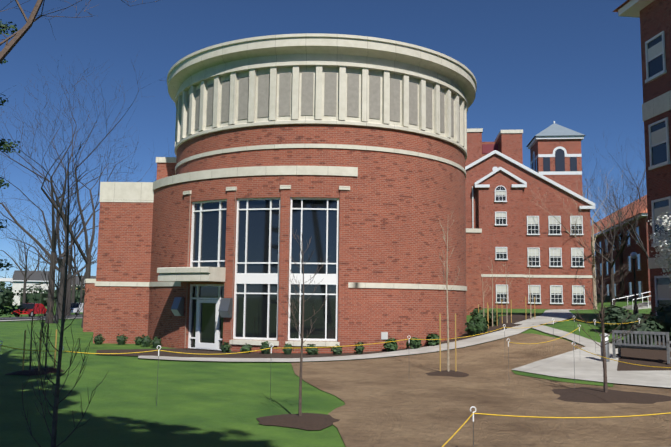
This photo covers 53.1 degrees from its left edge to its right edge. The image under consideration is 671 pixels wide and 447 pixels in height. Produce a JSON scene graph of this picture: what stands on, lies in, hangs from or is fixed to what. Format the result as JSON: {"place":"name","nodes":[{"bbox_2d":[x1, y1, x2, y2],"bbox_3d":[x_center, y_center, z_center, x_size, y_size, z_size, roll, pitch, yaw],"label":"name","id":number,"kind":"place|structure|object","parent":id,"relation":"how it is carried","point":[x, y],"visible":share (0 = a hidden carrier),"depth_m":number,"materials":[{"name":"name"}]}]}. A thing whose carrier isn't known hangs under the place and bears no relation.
{"place":"outdoors","nodes":[
{"label":"outdoors","id":0,"kind":"place"},
{"bbox_2d":[5,370,48,375],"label":"mulch bed","id":1,"kind":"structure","parent":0,"point":[28,372],"depth_m":17.72,"materials":[{"name":"brown soil"}]},
{"bbox_2d":[0,317,81,320],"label":"street pavement","id":2,"kind":"structure","parent":0,"point":[29,319],"depth_m":56.22,"materials":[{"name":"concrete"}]},
{"bbox_2d":[0,314,82,319],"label":"street","id":3,"kind":"structure","parent":0,"point":[37,317],"depth_m":66.98,"materials":[{"name":"grey asphalt"}]},
{"bbox_2d":[14,303,46,316],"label":"red sedan car","id":4,"kind":"object","parent":3,"relation":"on","point":[30,306],"visible":0.54,"depth_m":71.71,"materials":[{"name":"red metal"}]},
{"bbox_2d":[71,303,82,314],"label":"white sedan car","id":5,"kind":"object","parent":3,"relation":"on","point":[75,307],"visible":0.33,"depth_m":80.36,"materials":[{"name":"white metal"}]},
{"bbox_2d":[31,367,62,372],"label":"mulch bed","id":6,"kind":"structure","parent":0,"point":[52,369],"depth_m":18.40,"materials":[{"name":"brown soil"}]},
{"bbox_2d":[0,0,646,289],"label":"sky","id":7,"kind":"structure","parent":0,"point":[576,65],"materials":[{"name":"blue"}]},
{"bbox_2d":[0,294,650,446],"bbox_3d":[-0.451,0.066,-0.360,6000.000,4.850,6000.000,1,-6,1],"label":"ground","id":8,"kind":"structure","parent":0,"point":[213,403],"depth_m":14.31,"materials":[{"name":"green plant"}]},
{"bbox_2d":[0,19,28,317],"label":"pine tree","id":9,"kind":"object","parent":8,"relation":"on","point":[3,309],"visible":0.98,"depth_m":16.50,"materials":[{"name":"green plant"}]},
{"bbox_2d":[0,245,49,283],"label":"tree line","id":10,"kind":"object","parent":8,"relation":"on","point":[21,269],"visible":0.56,"depth_m":164.59,"materials":[{"name":"brown plant"}]},
{"bbox_2d":[0,206,51,302],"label":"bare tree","id":11,"kind":"object","parent":8,"relation":"on","point":[24,290],"visible":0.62,"depth_m":134.40,"materials":[{"name":"brown plant"}]},
{"bbox_2d":[0,270,54,304],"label":"columned house","id":12,"kind":"structure","parent":8,"relation":"on","point":[17,279],"depth_m":148.49,"materials":[{"name":"white paint"}]},
{"bbox_2d":[1,219,59,270],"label":"tree line","id":13,"kind":"object","parent":8,"relation":"on","point":[31,257],"visible":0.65,"depth_m":154.74,"materials":[{"name":"brown plant"}]},
{"bbox_2d":[4,282,56,303],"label":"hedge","id":14,"kind":"object","parent":8,"relation":"on","point":[55,295],"depth_m":178.46,"materials":[{"name":"green plant"}]},
{"bbox_2d":[22,287,41,370],"bbox_3d":[-8.219,2.909,18.137,0.548,2.470,0.416,1,-6,1],"label":"staked sapling","id":15,"kind":"object","parent":8,"relation":"on","point":[31,340],"visible":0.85,"depth_m":18.10,"materials":[{"name":"brown plant"}]},
{"bbox_2d":[0,283,84,305],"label":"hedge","id":16,"kind":"object","parent":8,"relation":"on","point":[7,296],"visible":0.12,"depth_m":136.63,"materials":[{"name":"green plant"}]},
{"bbox_2d":[38,276,57,367],"bbox_3d":[-7.941,2.817,18.747,0.399,2.793,0.542,7,-9,-43],"label":"staked sapling","id":17,"kind":"object","parent":8,"relation":"on","point":[47,334],"visible":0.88,"depth_m":18.71,"materials":[{"name":"brown plant"}]},
{"bbox_2d":[54,256,62,322],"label":"lamp post","id":18,"kind":"object","parent":8,"relation":"on","point":[59,265],"visible":0.85,"depth_m":49.73,"materials":[{"name":"grey metal"}]},
{"bbox_2d":[23,194,98,312],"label":"bare tree","id":19,"kind":"object","parent":8,"relation":"on","point":[73,284],"visible":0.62,"depth_m":91.75,"materials":[{"name":"brown plant"}]},
{"bbox_2d":[1,102,127,319],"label":"bare tree","id":20,"kind":"object","parent":8,"relation":"on","point":[61,289],"visible":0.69,"depth_m":59.68,"materials":[{"name":"brown plant"}]},
{"bbox_2d":[21,142,108,446],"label":"sapling tree","id":21,"kind":"object","parent":8,"relation":"on","point":[55,409],"visible":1,"depth_m":7.23,"materials":[{"name":"brown plant"}]},
{"bbox_2d":[0,142,130,315],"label":"bare tree","id":22,"kind":"object","parent":8,"relation":"on","point":[69,283],"visible":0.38,"depth_m":75.63,"materials":[{"name":"brown plant"}]},
{"bbox_2d":[47,215,98,302],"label":"bare tree","id":23,"kind":"object","parent":8,"relation":"on","point":[81,291],"visible":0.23,"depth_m":119.88,"materials":[{"name":"brown plant"}]},
{"bbox_2d":[0,0,159,62],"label":"tree branch","id":24,"kind":"object","parent":8,"relation":"on","point":[18,35],"visible":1,"depth_m":16.39,"materials":[{"name":"brown plant"}]},
{"bbox_2d":[0,59,166,327],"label":"bare tree","id":25,"kind":"object","parent":8,"relation":"on","point":[88,257],"visible":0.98,"depth_m":43.35,"materials":[{"name":"brown plant"}]},
{"bbox_2d":[71,276,95,288],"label":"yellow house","id":26,"kind":"structure","parent":8,"relation":"on","point":[77,279],"depth_m":159.64,"materials":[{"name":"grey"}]},
{"bbox_2d":[0,55,173,322],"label":"bare tree","id":27,"kind":"object","parent":8,"relation":"on","point":[53,259],"visible":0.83,"depth_m":50.23,"materials":[{"name":"brown plant"}]},
{"bbox_2d":[93,334,104,344],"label":"foundation shrub","id":28,"kind":"object","parent":8,"relation":"on","point":[98,340],"visible":1,"depth_m":28.92,"materials":[{"name":"green plant"}]},
{"bbox_2d":[116,334,127,344],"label":"foundation shrub","id":29,"kind":"object","parent":8,"relation":"on","point":[121,340],"visible":1,"depth_m":28.91,"materials":[{"name":"green plant"}]},
{"bbox_2d":[134,336,141,344],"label":"foundation shrub","id":30,"kind":"object","parent":8,"relation":"on","point":[137,340],"visible":0.75,"depth_m":28.68,"materials":[{"name":"green plant"}]},
{"bbox_2d":[139,334,151,346],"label":"foundation shrub","id":31,"kind":"object","parent":8,"relation":"on","point":[145,341],"visible":0.98,"depth_m":27.93,"materials":[{"name":"green plant"}]},
{"bbox_2d":[150,336,161,347],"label":"foundation shrub","id":32,"kind":"object","parent":8,"relation":"on","point":[155,342],"visible":0.94,"depth_m":27.27,"materials":[{"name":"green plant"}]},
{"bbox_2d":[260,341,271,353],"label":"foundation shrub","id":33,"kind":"object","parent":8,"relation":"on","point":[266,344],"visible":0.81,"depth_m":24.84,"materials":[{"name":"green plant"}]},
{"bbox_2d":[83,33,481,352],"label":"rotunda","id":34,"kind":"structure","parent":8,"relation":"on","point":[348,153],"depth_m":26.84,"materials":[{"name":"brick"}]},
{"bbox_2d":[256,413,338,429],"bbox_3d":[-0.616,3.376,11.685,1.478,0.080,1.451,-3,-7,27],"label":"mulch ring","id":35,"kind":"object","parent":8,"relation":"on","point":[310,421],"visible":1,"depth_m":11.31,"materials":[{"name":"brown soil"}]},
{"bbox_2d":[277,229,330,415],"bbox_3d":[-0.635,1.789,11.843,0.942,3.401,0.974,4,-7,-27],"label":"tree sapling","id":36,"kind":"object","parent":35,"relation":"on","point":[300,378],"visible":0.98,"depth_m":11.77,"materials":[{"name":"brown plant"}]},
{"bbox_2d":[96,314,534,357],"bbox_3d":[3.526,4.929,30.754,27.624,1.250,7.174,5,-8,-36],"label":"mulch bed","id":37,"kind":"object","parent":8,"relation":"on","point":[516,318],"depth_m":25.11,"materials":[{"name":"brown soil"}]},
{"bbox_2d":[221,342,231,352],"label":"foundation shrub","id":38,"kind":"object","parent":37,"relation":"on","point":[225,347],"visible":0.96,"depth_m":25.27,"materials":[{"name":"green plant"}]},
{"bbox_2d":[240,343,253,352],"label":"foundation shrub","id":39,"kind":"object","parent":37,"relation":"on","point":[246,348],"visible":0.94,"depth_m":24.99,"materials":[{"name":"green plant"}]},
{"bbox_2d":[282,343,293,354],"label":"foundation shrub","id":40,"kind":"object","parent":37,"relation":"on","point":[287,349],"visible":0.92,"depth_m":24.75,"materials":[{"name":"green plant"}]},
{"bbox_2d":[305,344,318,354],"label":"foundation shrub","id":41,"kind":"object","parent":37,"relation":"on","point":[312,351],"visible":0.81,"depth_m":24.68,"materials":[{"name":"green plant"}]},
{"bbox_2d":[331,344,342,354],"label":"foundation shrub","id":42,"kind":"object","parent":37,"relation":"on","point":[337,350],"visible":0.85,"depth_m":24.76,"materials":[{"name":"green plant"}]},
{"bbox_2d":[354,341,364,353],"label":"foundation shrub","id":43,"kind":"object","parent":37,"relation":"on","point":[359,349],"visible":0.88,"depth_m":24.93,"materials":[{"name":"green plant"}]},
{"bbox_2d":[383,338,397,351],"bbox_3d":[2.102,4.625,25.541,0.570,0.548,0.551,-5,-9,43],"label":"bush","id":44,"kind":"object","parent":37,"relation":"on","point":[389,346],"visible":0.92,"depth_m":25.42,"materials":[{"name":"green plant"}]},
{"bbox_2d":[406,337,421,348],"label":"bush","id":45,"kind":"object","parent":37,"relation":"on","point":[414,344],"visible":0.96,"depth_m":25.84,"materials":[{"name":"green plant"}]},
{"bbox_2d":[426,333,438,345],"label":"bush","id":46,"kind":"object","parent":37,"relation":"on","point":[433,342],"visible":0.9,"depth_m":26.43,"materials":[{"name":"green plant"}]},
{"bbox_2d":[470,307,485,319],"bbox_3d":[7.029,4.550,32.867,0.866,0.907,0.877,1,-6,1],"label":"bush","id":47,"kind":"object","parent":37,"relation":"on","point":[475,311],"visible":0.27,"depth_m":32.80,"materials":[{"name":"green plant"}]},
{"bbox_2d":[471,313,486,325],"bbox_3d":[6.557,4.459,30.681,0.817,0.825,0.781,-3,-7,33],"label":"bush","id":48,"kind":"object","parent":37,"relation":"on","point":[476,316],"visible":0.4,"depth_m":30.59,"materials":[{"name":"green plant"}]},
{"bbox_2d":[474,317,489,332],"bbox_3d":[6.432,4.500,29.722,0.734,0.697,0.728,-2,-7,26],"label":"bush","id":49,"kind":"object","parent":37,"relation":"on","point":[483,322],"visible":0.44,"depth_m":29.54,"materials":[{"name":"green plant"}]},
{"bbox_2d":[478,274,490,327],"bbox_3d":[6.875,3.607,30.789,0.524,2.710,0.594,4,-7,-24],"label":"staked tree","id":50,"kind":"object","parent":37,"relation":"on","point":[483,301],"visible":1,"depth_m":30.79,"materials":[{"name":"beige plant"}]},
{"bbox_2d":[487,259,497,326],"bbox_3d":[7.386,3.244,31.418,0.605,3.394,0.508,-4,-8,34],"label":"staked tree","id":51,"kind":"object","parent":37,"relation":"on","point":[492,299],"visible":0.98,"depth_m":31.39,"materials":[{"name":"beige plant"}]},
{"bbox_2d":[499,260,513,322],"bbox_3d":[8.293,3.344,32.307,0.560,3.129,0.662,3,-7,-20],"label":"staked tree","id":52,"kind":"object","parent":37,"relation":"on","point":[501,299],"visible":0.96,"depth_m":32.23,"materials":[{"name":"beige plant"}]},
{"bbox_2d":[0,316,670,446],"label":"rope barrier","id":53,"kind":"object","parent":8,"relation":"on","point":[472,414],"visible":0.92,"depth_m":13.45,"materials":[{"name":"yellow fabric"}]},
{"bbox_2d":[438,208,459,370],"bbox_3d":[3.113,1.941,19.055,0.688,4.834,0.757,5,-8,-35],"label":"sapling","id":54,"kind":"object","parent":8,"relation":"on","point":[446,284],"visible":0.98,"depth_m":19.03,"materials":[{"name":"light bark"},{"name":"wood"}]},
{"bbox_2d":[465,319,483,335],"bbox_3d":[5.954,4.480,28.853,0.778,0.777,0.845,1,-6,1],"label":"bush","id":55,"kind":"object","parent":8,"relation":"on","point":[473,327],"visible":0.94,"depth_m":28.65,"materials":[{"name":"green plant"}]},
{"bbox_2d":[291,333,670,446],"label":"dirt area","id":56,"kind":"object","parent":8,"relation":"on","point":[403,401],"visible":0.98,"depth_m":13.56,"materials":[{"name":"brown soil"}]},
{"bbox_2d":[426,370,468,376],"bbox_3d":[3.148,4.204,18.904,1.212,0.088,1.358,1,-6,1],"label":"mulch ring","id":57,"kind":"object","parent":56,"relation":"on","point":[452,373],"visible":0.96,"depth_m":18.60,"materials":[{"name":"brown soil"}]},
{"bbox_2d":[552,387,670,403],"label":"mulch ring","id":58,"kind":"object","parent":56,"relation":"on","point":[588,395],"visible":0.96,"depth_m":14.63,"materials":[{"name":"brown soil"}]},
{"bbox_2d":[484,310,499,325],"bbox_3d":[7.390,4.476,31.676,0.779,0.782,0.748,1,-6,1],"label":"bush","id":59,"kind":"object","parent":8,"relation":"on","point":[495,315],"visible":0.62,"depth_m":31.52,"materials":[{"name":"green plant"}]},
{"bbox_2d":[525,258,534,318],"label":"staked tree","id":60,"kind":"object","parent":8,"relation":"on","point":[530,293],"visible":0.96,"depth_m":33.08,"materials":[{"name":"beige plant"}]},
{"bbox_2d":[465,121,595,309],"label":"brick building","id":61,"kind":"structure","parent":8,"relation":"on","point":[511,220],"depth_m":68.35,"materials":[{"name":"brick"}]},
{"bbox_2d":[514,309,586,323],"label":"walkway","id":62,"kind":"structure","parent":8,"relation":"on","point":[547,316],"depth_m":34.16,"materials":[{"name":"concrete"}]},
{"bbox_2d":[529,167,623,308],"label":"bare tree","id":63,"kind":"object","parent":8,"relation":"on","point":[593,259],"visible":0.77,"depth_m":68.61,"materials":[{"name":"brown plant"}]},
{"bbox_2d":[582,169,638,240],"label":"bare tree","id":64,"kind":"object","parent":8,"relation":"on","point":[610,201],"visible":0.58,"depth_m":90.61,"materials":[{"name":"brown plant"}]},
{"bbox_2d":[567,240,656,391],"bbox_3d":[6.192,2.121,15.215,1.865,3.648,2.107,1,-6,1],"label":"tree sapling","id":65,"kind":"object","parent":8,"relation":"on","point":[605,386],"visible":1,"depth_m":15.24,"materials":[{"name":"brown plant"}]},
{"bbox_2d":[577,172,646,305],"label":"bare tree","id":66,"kind":"object","parent":8,"relation":"on","point":[611,261],"visible":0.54,"depth_m":74.76,"materials":[{"name":"brown plant"}]},
{"bbox_2d":[582,143,642,300],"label":"bare tree","id":67,"kind":"object","parent":8,"relation":"on","point":[620,255],"visible":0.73,"depth_m":80.94,"materials":[{"name":"brown plant"}]},
{"bbox_2d":[595,305,629,333],"bbox_3d":[11.517,3.945,27.612,1.538,1.212,1.738,-3,-7,29],"label":"shrub","id":68,"kind":"object","parent":8,"relation":"on","point":[613,316],"visible":0.6,"depth_m":27.33,"materials":[{"name":"green plant"}]},
{"bbox_2d":[583,123,645,224],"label":"bare tree","id":69,"kind":"object","parent":8,"relation":"on","point":[624,178],"visible":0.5,"depth_m":99.88,"materials":[{"name":"brown plant"}]},
{"bbox_2d":[591,194,650,300],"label":"brick building","id":70,"kind":"structure","parent":8,"relation":"on","point":[642,271],"depth_m":84.33,"materials":[{"name":"brick"}]},
{"bbox_2d":[602,171,648,257],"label":"bare tree","id":71,"kind":"object","parent":8,"relation":"on","point":[641,245],"visible":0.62,"depth_m":67.20,"materials":[{"name":"brown plant"}]},
{"bbox_2d":[612,291,650,309],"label":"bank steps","id":72,"kind":"structure","parent":8,"relation":"on","point":[644,305],"depth_m":65.59,"materials":[{"name":"concrete"}]},
{"bbox_2d":[630,252,638,315],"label":"lamp post","id":73,"kind":"object","parent":8,"relation":"on","point":[633,255],"visible":0.94,"depth_m":41.63,"materials":[{"name":"grey metal"}]},
{"bbox_2d":[612,0,670,315],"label":"brick building","id":74,"kind":"structure","parent":8,"relation":"on","point":[654,16],"depth_m":31.04,"materials":[{"name":"brick"}]},
{"bbox_2d":[617,337,670,370],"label":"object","id":75,"kind":"object","parent":8,"relation":"on","point":[656,358],"visible":0.46,"depth_m":21.59,"materials":[{"name":"brown soil"}]},
{"bbox_2d":[612,330,670,363],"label":"garden bench","id":76,"kind":"object","parent":75,"relation":"on","point":[619,344],"visible":0.92,"depth_m":21.24,"materials":[{"name":"grey wood"}]},
{"bbox_2d":[617,313,665,344],"bbox_3d":[11.168,3.885,24.584,1.706,1.190,1.674,1,-6,1],"label":"shrub","id":77,"kind":"object","parent":75,"relation":"on","point":[651,325],"visible":0.73,"depth_m":24.27,"materials":[{"name":"green plant"}]},
{"bbox_2d":[647,212,670,287],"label":"flowering pear tree","id":78,"kind":"object","parent":8,"relation":"on","point":[665,242],"visible":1,"depth_m":26.67,"materials":[{"name":"white plant"}]},
{"bbox_2d":[648,303,670,339],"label":"shrub","id":79,"kind":"object","parent":8,"relation":"on","point":[663,317],"visible":0.6,"depth_m":25.91,"materials":[{"name":"green plant"}]},
{"bbox_2d":[138,321,532,361],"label":"building path","id":80,"kind":"structure","parent":0,"point":[511,331],"depth_m":24.34,"materials":[{"name":"concrete"}]},
{"bbox_2d":[511,370,612,386],"bbox_3d":[5.894,4.154,18.027,0.742,0.056,3.491,5,-8,-37],"label":"grass strip","id":81,"kind":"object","parent":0,"point":[557,379],"depth_m":17.83,"materials":[{"name":"green plant"}]},
{"bbox_2d":[532,323,598,345],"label":"link path","id":82,"kind":"structure","parent":0,"point":[584,341],"depth_m":27.02,"materials":[{"name":"concrete"}]},
{"bbox_2d":[511,343,670,387],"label":"path","id":83,"kind":"structure","parent":0,"point":[587,365],"depth_m":19.43,"materials":[{"name":"concrete"}]},
{"bbox_2d":[599,333,609,361],"bbox_3d":[8.510,3.908,21.197,0.292,0.900,0.300,1,-6,1],"label":"bollard light","id":84,"kind":"object","parent":83,"relation":"on","point":[607,349],"visible":0.6,"depth_m":21.09,"materials":[{"name":"grey metal"}]}
]}

